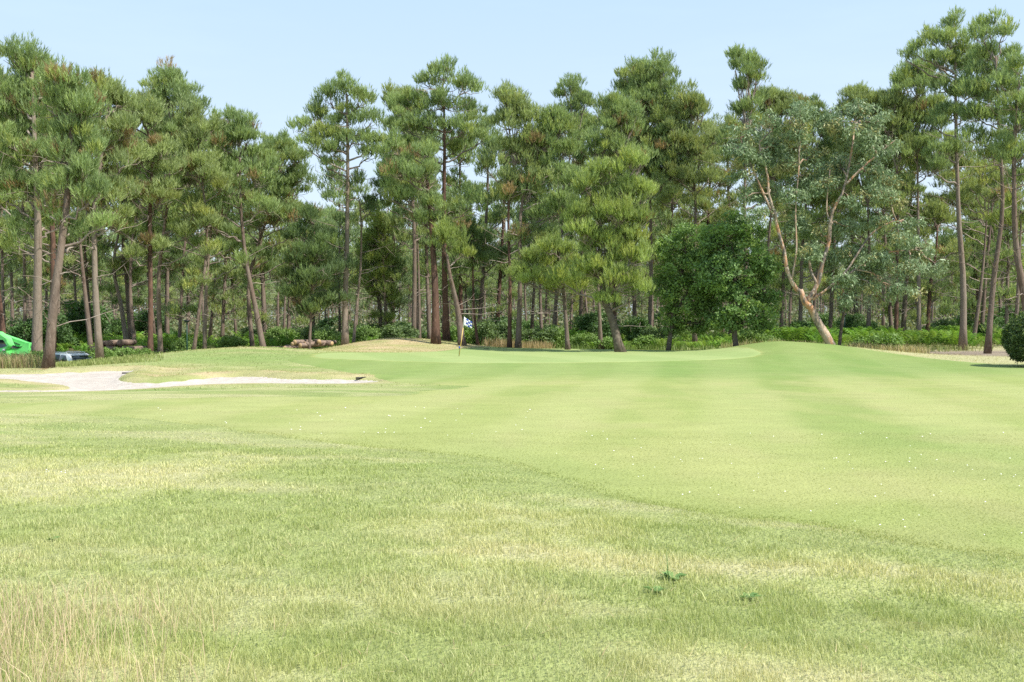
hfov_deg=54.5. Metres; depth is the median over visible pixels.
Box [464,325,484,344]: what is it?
shrub
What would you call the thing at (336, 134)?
pine tree
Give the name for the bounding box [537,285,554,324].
pine tree
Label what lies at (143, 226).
pine tree
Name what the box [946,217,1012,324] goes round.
pine tree
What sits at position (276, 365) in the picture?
ground
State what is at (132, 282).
pine tree
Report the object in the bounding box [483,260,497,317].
pine tree
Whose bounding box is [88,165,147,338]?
pine tree
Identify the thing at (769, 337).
shrub
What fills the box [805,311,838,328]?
shrub
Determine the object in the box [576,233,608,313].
pine tree
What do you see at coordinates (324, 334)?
shrub
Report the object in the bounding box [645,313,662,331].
shrub
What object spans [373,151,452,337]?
pine tree
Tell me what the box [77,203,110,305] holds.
pine tree
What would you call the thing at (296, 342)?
log
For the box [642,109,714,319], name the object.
pine tree
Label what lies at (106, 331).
shrub
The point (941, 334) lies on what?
bracken
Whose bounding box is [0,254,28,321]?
pine tree
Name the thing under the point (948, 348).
tall grass
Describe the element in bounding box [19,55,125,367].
pine tree
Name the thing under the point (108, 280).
pine tree
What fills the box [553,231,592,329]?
pine tree
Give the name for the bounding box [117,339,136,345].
log
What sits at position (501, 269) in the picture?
pine tree
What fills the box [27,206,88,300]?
pine tree
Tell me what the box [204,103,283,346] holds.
pine tree
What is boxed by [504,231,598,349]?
pine tree
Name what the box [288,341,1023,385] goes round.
apron
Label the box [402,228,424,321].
pine tree
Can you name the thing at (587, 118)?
pine tree
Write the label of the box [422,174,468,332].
pine tree
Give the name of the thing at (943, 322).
shrub
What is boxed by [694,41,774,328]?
pine tree
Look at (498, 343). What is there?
tall grass
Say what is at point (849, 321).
shrub
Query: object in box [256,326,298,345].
shrub
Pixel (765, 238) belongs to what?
pine tree
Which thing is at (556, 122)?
pine tree
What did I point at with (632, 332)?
shrub
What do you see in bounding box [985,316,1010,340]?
shrub
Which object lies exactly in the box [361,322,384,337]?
shrub
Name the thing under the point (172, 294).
pine tree
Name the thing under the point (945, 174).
pine tree
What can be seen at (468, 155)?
pine tree
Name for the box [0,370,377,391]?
sand bunker
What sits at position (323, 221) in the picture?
pine tree
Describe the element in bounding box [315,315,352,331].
shrub
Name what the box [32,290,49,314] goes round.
pine tree
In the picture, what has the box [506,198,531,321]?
pine tree
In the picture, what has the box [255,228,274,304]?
pine tree
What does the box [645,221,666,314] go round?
pine tree
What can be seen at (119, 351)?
shrub
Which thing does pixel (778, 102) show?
pine tree
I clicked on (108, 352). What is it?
shrub
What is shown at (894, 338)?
shrub
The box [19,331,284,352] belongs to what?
bracken
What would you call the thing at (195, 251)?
pine tree
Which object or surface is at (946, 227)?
pine tree
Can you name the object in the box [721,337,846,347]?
tall grass
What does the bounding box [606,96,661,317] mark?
pine tree
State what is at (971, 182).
pine tree
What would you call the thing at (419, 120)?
pine tree
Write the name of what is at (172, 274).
pine tree
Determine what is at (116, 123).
pine tree
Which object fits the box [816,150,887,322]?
pine tree
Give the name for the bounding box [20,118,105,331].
pine tree
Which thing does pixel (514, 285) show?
pine tree
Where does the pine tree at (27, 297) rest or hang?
on the ground at (276, 365)
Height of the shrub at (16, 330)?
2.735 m
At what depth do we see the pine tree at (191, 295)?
146.74 m
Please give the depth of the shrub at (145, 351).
51.88 m
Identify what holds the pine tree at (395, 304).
on the ground at (276, 365)
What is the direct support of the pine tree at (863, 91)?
on the ground at (276, 365)
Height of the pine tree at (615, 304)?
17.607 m
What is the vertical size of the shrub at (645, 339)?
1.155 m
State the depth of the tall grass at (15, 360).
44.82 m
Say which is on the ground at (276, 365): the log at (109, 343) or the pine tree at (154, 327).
the pine tree at (154, 327)
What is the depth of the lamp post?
59.98 m
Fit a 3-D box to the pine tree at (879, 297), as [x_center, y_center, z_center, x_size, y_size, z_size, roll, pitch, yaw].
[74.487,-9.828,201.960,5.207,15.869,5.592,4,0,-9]
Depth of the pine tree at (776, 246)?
123.44 m
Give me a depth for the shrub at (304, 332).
69.38 m
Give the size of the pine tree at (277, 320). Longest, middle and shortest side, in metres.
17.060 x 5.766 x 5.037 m
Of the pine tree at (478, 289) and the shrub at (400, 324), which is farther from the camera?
the pine tree at (478, 289)
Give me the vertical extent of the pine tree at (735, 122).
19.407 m
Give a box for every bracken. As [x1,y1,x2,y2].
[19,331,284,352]
[277,328,597,344]
[587,331,731,347]
[749,324,1003,345]
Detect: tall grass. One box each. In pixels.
[0,348,42,368]
[56,351,163,366]
[168,335,351,350]
[482,337,555,348]
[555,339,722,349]
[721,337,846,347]
[725,339,992,351]
[843,340,929,353]
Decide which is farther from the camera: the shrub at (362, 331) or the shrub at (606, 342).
the shrub at (362, 331)
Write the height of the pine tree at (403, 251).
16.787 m
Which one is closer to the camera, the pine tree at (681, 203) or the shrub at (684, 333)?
the shrub at (684, 333)
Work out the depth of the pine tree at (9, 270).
95.15 m
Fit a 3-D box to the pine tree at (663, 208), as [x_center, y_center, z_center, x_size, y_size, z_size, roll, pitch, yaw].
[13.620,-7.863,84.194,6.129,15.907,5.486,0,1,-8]
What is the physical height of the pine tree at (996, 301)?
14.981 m
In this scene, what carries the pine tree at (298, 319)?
on the ground at (276, 365)
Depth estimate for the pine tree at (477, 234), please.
61.88 m
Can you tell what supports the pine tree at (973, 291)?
on the ground at (276, 365)
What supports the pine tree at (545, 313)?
on the ground at (276, 365)
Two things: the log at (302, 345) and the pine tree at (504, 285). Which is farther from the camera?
the pine tree at (504, 285)
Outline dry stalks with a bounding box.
[0,564,617,681]
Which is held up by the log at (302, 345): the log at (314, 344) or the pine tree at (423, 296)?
the log at (314, 344)
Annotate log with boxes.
[105,340,113,346]
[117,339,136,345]
[122,346,146,350]
[293,339,312,344]
[298,343,318,347]
[304,341,324,346]
[319,340,336,344]
[325,341,333,345]
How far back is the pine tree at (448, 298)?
156.02 m
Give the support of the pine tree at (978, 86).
on the ground at (276, 365)
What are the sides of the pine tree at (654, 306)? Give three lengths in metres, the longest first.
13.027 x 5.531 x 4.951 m
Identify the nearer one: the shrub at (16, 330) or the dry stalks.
the dry stalks
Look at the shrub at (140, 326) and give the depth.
88.56 m
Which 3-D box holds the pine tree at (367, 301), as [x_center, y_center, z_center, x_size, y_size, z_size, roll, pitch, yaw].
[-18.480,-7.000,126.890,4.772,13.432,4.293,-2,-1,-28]
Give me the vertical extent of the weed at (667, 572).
0.190 m
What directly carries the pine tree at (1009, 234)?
on the ground at (276, 365)
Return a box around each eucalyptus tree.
[718,94,953,344]
[831,269,899,344]
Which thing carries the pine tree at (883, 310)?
on the ground at (276, 365)
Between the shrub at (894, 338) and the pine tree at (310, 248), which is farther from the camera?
the pine tree at (310, 248)
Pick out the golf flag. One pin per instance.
(467, 323)
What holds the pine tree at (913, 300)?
on the ground at (276, 365)
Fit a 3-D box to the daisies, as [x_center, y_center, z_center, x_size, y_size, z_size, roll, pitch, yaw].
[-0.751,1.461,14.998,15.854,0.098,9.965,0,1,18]
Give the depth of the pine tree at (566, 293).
93.66 m
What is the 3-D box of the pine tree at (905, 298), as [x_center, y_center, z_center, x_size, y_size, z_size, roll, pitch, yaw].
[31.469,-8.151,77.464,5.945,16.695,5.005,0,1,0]
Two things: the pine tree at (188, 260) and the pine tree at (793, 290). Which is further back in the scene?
the pine tree at (793, 290)
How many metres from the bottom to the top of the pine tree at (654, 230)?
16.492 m
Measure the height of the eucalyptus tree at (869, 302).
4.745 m
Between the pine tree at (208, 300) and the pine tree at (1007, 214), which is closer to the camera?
the pine tree at (1007, 214)
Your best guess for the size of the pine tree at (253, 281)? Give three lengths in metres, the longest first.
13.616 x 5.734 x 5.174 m
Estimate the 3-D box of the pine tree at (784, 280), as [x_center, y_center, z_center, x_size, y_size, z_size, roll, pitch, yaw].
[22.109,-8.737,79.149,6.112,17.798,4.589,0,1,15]
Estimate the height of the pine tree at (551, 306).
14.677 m
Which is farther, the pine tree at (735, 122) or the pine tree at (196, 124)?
the pine tree at (735, 122)
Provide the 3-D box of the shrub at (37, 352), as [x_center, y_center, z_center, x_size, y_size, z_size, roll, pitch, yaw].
[-22.535,0.843,47.572,1.513,0.889,1.669,0,1,19]
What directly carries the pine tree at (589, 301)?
on the ground at (276, 365)
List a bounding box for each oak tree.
[645,222,729,349]
[687,207,788,345]
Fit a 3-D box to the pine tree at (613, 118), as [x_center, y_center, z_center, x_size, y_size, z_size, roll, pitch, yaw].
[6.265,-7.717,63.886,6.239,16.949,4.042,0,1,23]
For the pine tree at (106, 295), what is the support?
on the ground at (276, 365)
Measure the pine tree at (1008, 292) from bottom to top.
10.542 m
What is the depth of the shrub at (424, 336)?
77.91 m
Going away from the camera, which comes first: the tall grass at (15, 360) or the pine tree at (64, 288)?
the tall grass at (15, 360)
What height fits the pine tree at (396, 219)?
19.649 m
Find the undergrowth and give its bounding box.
[6,292,997,338]
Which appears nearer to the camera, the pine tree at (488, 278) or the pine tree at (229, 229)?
the pine tree at (229, 229)
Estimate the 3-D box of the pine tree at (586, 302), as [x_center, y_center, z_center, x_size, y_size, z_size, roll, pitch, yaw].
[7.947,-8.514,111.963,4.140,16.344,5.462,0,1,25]
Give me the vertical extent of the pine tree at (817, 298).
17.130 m
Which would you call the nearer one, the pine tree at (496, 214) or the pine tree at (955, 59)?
the pine tree at (955, 59)
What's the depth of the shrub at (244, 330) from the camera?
94.96 m
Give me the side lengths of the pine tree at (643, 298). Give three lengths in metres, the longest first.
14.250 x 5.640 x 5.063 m
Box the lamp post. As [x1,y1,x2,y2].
[184,320,189,350]
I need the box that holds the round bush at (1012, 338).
[1000,311,1023,363]
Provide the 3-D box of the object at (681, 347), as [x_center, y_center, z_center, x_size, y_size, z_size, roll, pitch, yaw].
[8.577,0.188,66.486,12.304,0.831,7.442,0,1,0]
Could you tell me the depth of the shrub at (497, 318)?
80.10 m
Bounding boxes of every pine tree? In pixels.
[0,30,84,352]
[0,64,75,352]
[0,162,29,333]
[0,162,61,340]
[0,168,33,327]
[0,194,32,326]
[0,248,17,300]
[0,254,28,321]
[0,256,18,311]
[6,209,63,318]
[8,270,22,314]
[9,266,32,317]
[15,208,65,314]
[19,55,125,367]
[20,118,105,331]
[23,106,111,353]
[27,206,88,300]
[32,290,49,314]
[46,208,106,300]
[56,127,113,342]
[60,278,68,313]
[61,261,82,301]
[65,64,156,358]
[73,242,106,306]
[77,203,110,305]
[88,128,165,339]
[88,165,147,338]
[89,228,118,315]
[90,227,128,318]
[98,273,114,312]
[101,226,128,318]
[102,87,190,350]
[116,197,155,311]
[117,279,141,319]
[122,167,163,335]
[122,241,143,308]
[127,125,184,345]
[135,54,228,352]
[141,108,198,334]
[141,125,193,332]
[143,278,155,309]
[145,151,218,339]
[145,266,169,317]
[161,268,178,323]
[166,88,235,349]
[169,225,209,334]
[169,244,203,319]
[177,104,259,348]
[185,248,198,329]
[191,230,218,334]
[191,287,201,325]
[195,237,240,338]
[196,187,245,333]
[198,154,258,337]
[203,262,217,333]
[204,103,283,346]
[222,142,287,345]
[230,130,318,346]
[237,227,269,319]
[242,193,312,330]
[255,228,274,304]
[257,183,300,327]
[269,276,286,321]
[270,188,298,330]
[272,200,357,348]
[282,67,388,344]
[283,210,355,329]
[302,202,343,318]
[313,154,364,333]
[319,172,396,342]
[325,205,351,320]
[334,242,363,319]
[340,194,370,324]
[348,230,410,336]
[349,219,381,310]
[355,209,409,337]
[359,283,382,323]
[362,158,429,324]
[368,199,406,311]
[371,202,410,305]
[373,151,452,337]
[377,77,442,328]
[377,123,489,343]
[381,52,493,340]
[392,114,456,338]
[398,241,424,321]
[401,191,439,329]
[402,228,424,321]
[410,212,507,345]
[411,183,441,328]
[411,252,425,310]
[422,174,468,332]
[436,130,489,322]
[437,261,451,323]
[438,278,455,315]
[442,213,501,344]
[446,209,492,318]
[453,253,486,324]
[463,112,519,323]
[463,228,493,307]
[467,282,491,318]
[473,78,559,347]
[474,212,495,318]
[475,127,527,323]
[480,165,523,313]
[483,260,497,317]
[492,241,516,316]
[496,237,517,319]
[498,99,585,347]
[503,133,567,329]
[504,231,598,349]
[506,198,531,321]
[511,159,557,329]
[530,251,567,322]
[535,71,596,327]
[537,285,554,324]
[538,292,553,325]
[542,249,561,324]
[543,141,660,351]
[546,165,579,310]
[550,108,615,329]
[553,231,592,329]
[569,218,595,312]
[573,89,658,348]
[574,284,594,316]
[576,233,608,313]
[581,113,640,320]
[593,45,704,326]
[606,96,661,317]
[625,213,648,315]
[628,262,648,315]
[634,199,659,326]
[636,184,706,340]
[636,259,659,317]
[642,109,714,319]
[642,178,676,326]
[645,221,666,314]
[647,199,699,318]
[653,77,725,346]
[683,116,738,340]
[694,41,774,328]
[698,111,754,334]
[717,202,743,307]
[737,84,820,329]
[742,235,772,316]
[754,125,824,327]
[760,236,777,316]
[761,205,789,304]
[770,205,795,324]
[777,204,808,325]
[778,92,850,324]
[786,235,803,318]
[788,150,841,308]
[793,225,833,312]
[797,132,867,328]
[798,271,828,316]
[804,279,828,311]
[812,79,901,326]
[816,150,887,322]
[819,277,839,315]
[820,223,844,305]
[845,203,878,318]
[850,232,876,313]
[858,164,908,325]
[860,87,935,331]
[864,136,915,328]
[873,287,883,318]
[876,151,944,330]
[877,185,907,325]
[880,48,958,343]
[890,196,974,331]
[891,222,927,312]
[896,2,998,350]
[907,243,942,314]
[914,223,957,321]
[924,146,1011,323]
[929,4,1023,353]
[931,225,957,319]
[937,252,959,316]
[943,156,1023,344]
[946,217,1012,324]
[951,163,1022,314]
[955,214,975,299]
[964,198,999,301]
[972,158,1023,317]
[972,204,1023,333]
[980,49,1023,310]
[981,164,1023,311]
[986,289,1004,313]
[996,229,1016,301]
[1004,236,1023,311]
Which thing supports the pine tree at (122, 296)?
on the ground at (276, 365)
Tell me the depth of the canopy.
219.81 m
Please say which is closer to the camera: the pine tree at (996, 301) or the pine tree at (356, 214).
the pine tree at (356, 214)
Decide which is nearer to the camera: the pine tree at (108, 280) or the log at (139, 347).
the log at (139, 347)
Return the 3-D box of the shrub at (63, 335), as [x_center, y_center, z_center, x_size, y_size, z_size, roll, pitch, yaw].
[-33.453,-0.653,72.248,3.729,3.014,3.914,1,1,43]
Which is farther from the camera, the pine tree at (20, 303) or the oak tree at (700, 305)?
the pine tree at (20, 303)
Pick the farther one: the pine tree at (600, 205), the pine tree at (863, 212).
the pine tree at (863, 212)
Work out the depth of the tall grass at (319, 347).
64.87 m
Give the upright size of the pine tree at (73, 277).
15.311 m
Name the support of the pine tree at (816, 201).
on the ground at (276, 365)
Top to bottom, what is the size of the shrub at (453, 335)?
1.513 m
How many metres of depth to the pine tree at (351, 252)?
132.39 m
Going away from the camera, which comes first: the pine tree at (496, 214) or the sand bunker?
the sand bunker
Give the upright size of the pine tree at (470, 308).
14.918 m
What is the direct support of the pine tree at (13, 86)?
on the ground at (276, 365)
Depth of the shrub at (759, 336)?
59.32 m
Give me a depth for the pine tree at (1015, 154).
53.60 m
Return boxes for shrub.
[6,316,44,342]
[21,350,43,360]
[25,312,78,346]
[42,297,116,346]
[65,307,112,345]
[88,347,116,358]
[106,317,127,336]
[112,347,137,356]
[126,307,173,337]
[131,348,153,355]
[166,336,201,352]
[213,334,249,347]
[239,326,256,337]
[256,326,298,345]
[290,325,303,332]
[294,325,340,339]
[312,328,340,347]
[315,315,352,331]
[349,324,382,341]
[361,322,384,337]
[377,322,419,338]
[396,320,410,330]
[421,332,426,338]
[440,325,472,341]
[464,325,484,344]
[472,315,514,333]
[476,317,525,344]
[521,325,559,344]
[522,319,539,332]
[535,323,569,348]
[569,309,622,337]
[569,331,597,347]
[590,336,613,348]
[618,315,651,341]
[629,334,659,348]
[640,325,677,343]
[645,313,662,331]
[678,330,689,338]
[731,327,767,345]
[763,334,780,341]
[788,320,814,335]
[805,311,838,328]
[833,312,864,332]
[848,335,880,346]
[851,320,879,327]
[858,323,883,333]
[858,332,905,349]
[931,318,956,328]
[953,313,974,328]
[972,322,997,341]
[985,302,1021,323]
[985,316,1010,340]
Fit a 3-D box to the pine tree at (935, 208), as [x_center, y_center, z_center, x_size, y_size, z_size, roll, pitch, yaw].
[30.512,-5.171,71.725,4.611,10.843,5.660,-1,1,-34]
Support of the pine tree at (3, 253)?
on the ground at (276, 365)
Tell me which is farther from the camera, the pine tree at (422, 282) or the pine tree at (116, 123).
the pine tree at (422, 282)
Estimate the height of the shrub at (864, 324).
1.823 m
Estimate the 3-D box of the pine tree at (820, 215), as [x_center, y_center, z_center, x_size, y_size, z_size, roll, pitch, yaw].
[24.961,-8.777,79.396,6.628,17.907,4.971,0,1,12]
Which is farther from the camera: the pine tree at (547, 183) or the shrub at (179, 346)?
the pine tree at (547, 183)
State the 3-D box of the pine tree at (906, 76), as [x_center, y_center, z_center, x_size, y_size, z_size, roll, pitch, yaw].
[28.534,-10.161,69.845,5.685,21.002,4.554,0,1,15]
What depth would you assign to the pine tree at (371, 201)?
65.92 m
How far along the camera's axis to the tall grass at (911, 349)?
53.64 m
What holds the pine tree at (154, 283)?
on the ground at (276, 365)
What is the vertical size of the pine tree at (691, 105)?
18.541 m
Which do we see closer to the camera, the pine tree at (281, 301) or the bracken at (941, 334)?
the bracken at (941, 334)
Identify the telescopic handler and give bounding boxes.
[0,332,30,355]
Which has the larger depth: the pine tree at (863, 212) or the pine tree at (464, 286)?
the pine tree at (863, 212)
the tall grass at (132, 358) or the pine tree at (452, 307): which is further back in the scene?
the pine tree at (452, 307)
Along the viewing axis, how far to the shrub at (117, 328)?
95.68 m
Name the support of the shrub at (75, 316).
on the ground at (276, 365)
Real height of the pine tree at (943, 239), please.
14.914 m
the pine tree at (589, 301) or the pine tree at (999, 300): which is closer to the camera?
the pine tree at (999, 300)
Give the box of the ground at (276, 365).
[0,333,1023,681]
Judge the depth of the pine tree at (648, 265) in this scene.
110.31 m
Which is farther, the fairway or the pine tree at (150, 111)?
the pine tree at (150, 111)
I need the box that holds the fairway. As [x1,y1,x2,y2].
[0,379,1023,557]
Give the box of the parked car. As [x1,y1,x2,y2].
[55,351,91,361]
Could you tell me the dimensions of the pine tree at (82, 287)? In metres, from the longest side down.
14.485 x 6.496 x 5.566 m
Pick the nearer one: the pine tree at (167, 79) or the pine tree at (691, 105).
the pine tree at (167, 79)
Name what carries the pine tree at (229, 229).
on the ground at (276, 365)
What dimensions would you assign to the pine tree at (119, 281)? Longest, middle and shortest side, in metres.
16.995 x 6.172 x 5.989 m
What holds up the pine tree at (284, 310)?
on the ground at (276, 365)
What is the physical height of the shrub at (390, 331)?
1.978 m
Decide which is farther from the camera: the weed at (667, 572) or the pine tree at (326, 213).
the pine tree at (326, 213)
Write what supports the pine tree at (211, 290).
on the ground at (276, 365)
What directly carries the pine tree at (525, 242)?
on the ground at (276, 365)
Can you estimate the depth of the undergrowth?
129.56 m
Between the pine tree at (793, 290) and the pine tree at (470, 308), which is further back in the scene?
the pine tree at (470, 308)
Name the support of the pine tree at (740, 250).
on the ground at (276, 365)
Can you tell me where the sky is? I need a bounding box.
[0,0,1023,324]
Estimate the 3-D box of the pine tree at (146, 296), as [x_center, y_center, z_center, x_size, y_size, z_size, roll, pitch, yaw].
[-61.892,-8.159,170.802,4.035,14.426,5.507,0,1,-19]
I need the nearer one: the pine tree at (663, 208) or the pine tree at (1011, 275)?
the pine tree at (663, 208)
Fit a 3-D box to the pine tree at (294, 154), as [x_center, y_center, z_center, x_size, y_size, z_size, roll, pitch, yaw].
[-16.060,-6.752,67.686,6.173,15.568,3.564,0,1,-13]
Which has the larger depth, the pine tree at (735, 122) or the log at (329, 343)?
the pine tree at (735, 122)
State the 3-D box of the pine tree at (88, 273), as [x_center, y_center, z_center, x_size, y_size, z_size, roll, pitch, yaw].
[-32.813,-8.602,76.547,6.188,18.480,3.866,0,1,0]
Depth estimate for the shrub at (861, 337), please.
56.67 m
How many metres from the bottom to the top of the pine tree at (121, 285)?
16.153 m
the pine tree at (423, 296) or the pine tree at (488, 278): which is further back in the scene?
the pine tree at (423, 296)
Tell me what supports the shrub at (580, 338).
on the ground at (276, 365)
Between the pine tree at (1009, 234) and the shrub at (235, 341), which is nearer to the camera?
the shrub at (235, 341)
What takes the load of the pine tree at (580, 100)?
on the ground at (276, 365)
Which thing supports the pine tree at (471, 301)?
on the ground at (276, 365)
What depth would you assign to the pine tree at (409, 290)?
134.21 m
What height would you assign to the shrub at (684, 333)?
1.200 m
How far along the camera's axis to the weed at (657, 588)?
6.30 m
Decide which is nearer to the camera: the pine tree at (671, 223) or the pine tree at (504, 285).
the pine tree at (671, 223)
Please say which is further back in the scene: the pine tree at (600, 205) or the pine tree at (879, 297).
the pine tree at (879, 297)
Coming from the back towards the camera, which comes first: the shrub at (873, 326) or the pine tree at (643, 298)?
the pine tree at (643, 298)
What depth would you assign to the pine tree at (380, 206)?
112.08 m
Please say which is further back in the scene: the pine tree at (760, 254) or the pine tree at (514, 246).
the pine tree at (760, 254)
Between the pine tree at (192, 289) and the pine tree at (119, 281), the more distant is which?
the pine tree at (119, 281)
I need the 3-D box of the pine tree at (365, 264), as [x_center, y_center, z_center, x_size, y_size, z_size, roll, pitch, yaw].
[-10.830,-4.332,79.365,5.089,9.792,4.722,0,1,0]
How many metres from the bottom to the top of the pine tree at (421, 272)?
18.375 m
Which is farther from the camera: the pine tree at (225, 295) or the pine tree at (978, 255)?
the pine tree at (978, 255)
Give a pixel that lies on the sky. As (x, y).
(267, 58)
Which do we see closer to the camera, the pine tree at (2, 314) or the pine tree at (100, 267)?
the pine tree at (2, 314)
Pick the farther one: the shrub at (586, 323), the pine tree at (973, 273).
the pine tree at (973, 273)
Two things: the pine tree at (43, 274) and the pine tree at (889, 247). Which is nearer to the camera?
the pine tree at (889, 247)
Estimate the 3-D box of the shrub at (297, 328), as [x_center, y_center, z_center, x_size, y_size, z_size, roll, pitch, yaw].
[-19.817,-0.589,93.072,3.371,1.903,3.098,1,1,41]
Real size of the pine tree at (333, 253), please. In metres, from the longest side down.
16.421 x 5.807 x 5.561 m
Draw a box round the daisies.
[46,407,1021,534]
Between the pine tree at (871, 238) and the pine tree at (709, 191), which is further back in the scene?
the pine tree at (871, 238)
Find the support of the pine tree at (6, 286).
on the ground at (276, 365)
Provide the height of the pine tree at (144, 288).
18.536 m
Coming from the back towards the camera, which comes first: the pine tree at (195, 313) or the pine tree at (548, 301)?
the pine tree at (195, 313)
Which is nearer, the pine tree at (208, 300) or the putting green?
the putting green
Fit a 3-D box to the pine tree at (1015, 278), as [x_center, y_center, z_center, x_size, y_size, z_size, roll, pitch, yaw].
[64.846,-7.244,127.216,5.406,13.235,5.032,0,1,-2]
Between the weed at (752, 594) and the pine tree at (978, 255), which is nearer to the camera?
the weed at (752, 594)
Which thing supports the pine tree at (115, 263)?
on the ground at (276, 365)
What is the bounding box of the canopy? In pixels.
[5,243,1011,327]
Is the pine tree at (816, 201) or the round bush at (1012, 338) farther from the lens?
the pine tree at (816, 201)
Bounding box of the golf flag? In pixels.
[459,317,471,355]
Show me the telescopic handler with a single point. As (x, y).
(8, 343)
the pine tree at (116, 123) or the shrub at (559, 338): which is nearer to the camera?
the pine tree at (116, 123)
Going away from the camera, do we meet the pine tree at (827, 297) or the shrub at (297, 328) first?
the shrub at (297, 328)
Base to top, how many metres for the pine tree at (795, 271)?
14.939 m
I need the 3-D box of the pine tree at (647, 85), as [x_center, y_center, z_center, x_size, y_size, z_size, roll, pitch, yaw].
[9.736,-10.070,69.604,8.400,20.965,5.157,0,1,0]
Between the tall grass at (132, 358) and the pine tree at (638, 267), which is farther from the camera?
the pine tree at (638, 267)
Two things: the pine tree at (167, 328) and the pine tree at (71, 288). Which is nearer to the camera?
the pine tree at (167, 328)
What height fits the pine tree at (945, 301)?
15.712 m
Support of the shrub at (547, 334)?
on the ground at (276, 365)
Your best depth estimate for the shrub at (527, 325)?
106.22 m
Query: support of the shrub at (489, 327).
on the ground at (276, 365)
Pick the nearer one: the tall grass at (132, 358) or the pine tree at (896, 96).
the tall grass at (132, 358)
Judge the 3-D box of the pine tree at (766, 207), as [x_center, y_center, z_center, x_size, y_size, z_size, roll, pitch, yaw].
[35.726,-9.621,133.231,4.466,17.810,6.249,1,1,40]
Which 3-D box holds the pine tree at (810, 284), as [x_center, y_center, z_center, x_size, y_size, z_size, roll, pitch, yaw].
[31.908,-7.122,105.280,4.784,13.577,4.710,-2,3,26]
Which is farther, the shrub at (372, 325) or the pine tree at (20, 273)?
the pine tree at (20, 273)
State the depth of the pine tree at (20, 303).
194.58 m
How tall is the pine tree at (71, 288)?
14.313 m
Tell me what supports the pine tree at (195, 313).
on the ground at (276, 365)
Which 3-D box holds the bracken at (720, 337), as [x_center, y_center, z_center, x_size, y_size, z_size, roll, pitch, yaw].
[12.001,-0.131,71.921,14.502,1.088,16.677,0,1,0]
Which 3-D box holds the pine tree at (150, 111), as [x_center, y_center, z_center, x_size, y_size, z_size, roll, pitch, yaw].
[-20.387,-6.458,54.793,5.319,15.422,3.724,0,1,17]
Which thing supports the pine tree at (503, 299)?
on the ground at (276, 365)
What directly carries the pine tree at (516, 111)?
on the ground at (276, 365)
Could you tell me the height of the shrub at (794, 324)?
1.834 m
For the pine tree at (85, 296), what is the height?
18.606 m
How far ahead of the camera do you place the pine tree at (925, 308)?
141.97 m
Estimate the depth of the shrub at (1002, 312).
84.05 m
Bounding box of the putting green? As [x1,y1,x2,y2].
[314,348,760,362]
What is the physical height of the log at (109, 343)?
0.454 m
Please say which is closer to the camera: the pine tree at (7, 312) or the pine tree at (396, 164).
the pine tree at (396, 164)
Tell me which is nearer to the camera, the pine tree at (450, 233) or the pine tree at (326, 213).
the pine tree at (450, 233)
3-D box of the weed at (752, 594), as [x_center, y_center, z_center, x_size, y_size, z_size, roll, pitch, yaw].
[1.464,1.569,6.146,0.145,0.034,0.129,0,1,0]
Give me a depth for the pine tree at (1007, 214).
59.80 m
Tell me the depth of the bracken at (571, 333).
71.54 m
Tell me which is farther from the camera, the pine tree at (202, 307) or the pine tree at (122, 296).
the pine tree at (122, 296)
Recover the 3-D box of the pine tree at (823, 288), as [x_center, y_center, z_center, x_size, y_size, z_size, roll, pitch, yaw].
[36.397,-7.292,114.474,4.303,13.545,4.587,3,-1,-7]
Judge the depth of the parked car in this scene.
57.46 m
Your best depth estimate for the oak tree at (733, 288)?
53.50 m
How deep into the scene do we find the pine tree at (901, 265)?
119.57 m
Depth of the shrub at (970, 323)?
96.17 m
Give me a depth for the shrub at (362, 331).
69.74 m
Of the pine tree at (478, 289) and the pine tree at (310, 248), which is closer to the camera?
the pine tree at (310, 248)
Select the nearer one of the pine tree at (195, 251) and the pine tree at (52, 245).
the pine tree at (52, 245)
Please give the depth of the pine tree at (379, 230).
77.74 m
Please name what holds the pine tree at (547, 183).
on the ground at (276, 365)
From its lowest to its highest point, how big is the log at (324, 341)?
0.275 m
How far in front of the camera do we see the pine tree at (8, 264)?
89.12 m
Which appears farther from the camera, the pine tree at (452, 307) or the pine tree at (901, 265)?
the pine tree at (452, 307)
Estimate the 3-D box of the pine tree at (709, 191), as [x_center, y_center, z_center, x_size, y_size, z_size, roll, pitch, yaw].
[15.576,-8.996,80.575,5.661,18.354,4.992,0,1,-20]
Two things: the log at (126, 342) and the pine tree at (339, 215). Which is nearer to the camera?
the log at (126, 342)
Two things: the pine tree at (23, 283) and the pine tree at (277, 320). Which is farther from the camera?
the pine tree at (277, 320)
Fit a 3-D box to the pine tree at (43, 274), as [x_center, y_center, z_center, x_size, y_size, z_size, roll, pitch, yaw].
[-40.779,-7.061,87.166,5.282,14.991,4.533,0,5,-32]
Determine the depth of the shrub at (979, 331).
71.96 m
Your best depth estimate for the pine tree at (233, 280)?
83.64 m
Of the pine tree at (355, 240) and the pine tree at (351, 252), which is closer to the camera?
the pine tree at (351, 252)
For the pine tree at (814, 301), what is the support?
on the ground at (276, 365)
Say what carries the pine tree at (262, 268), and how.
on the ground at (276, 365)
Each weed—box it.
[644,585,664,590]
[660,552,686,580]
[739,592,761,597]
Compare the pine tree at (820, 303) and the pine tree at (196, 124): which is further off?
the pine tree at (820, 303)

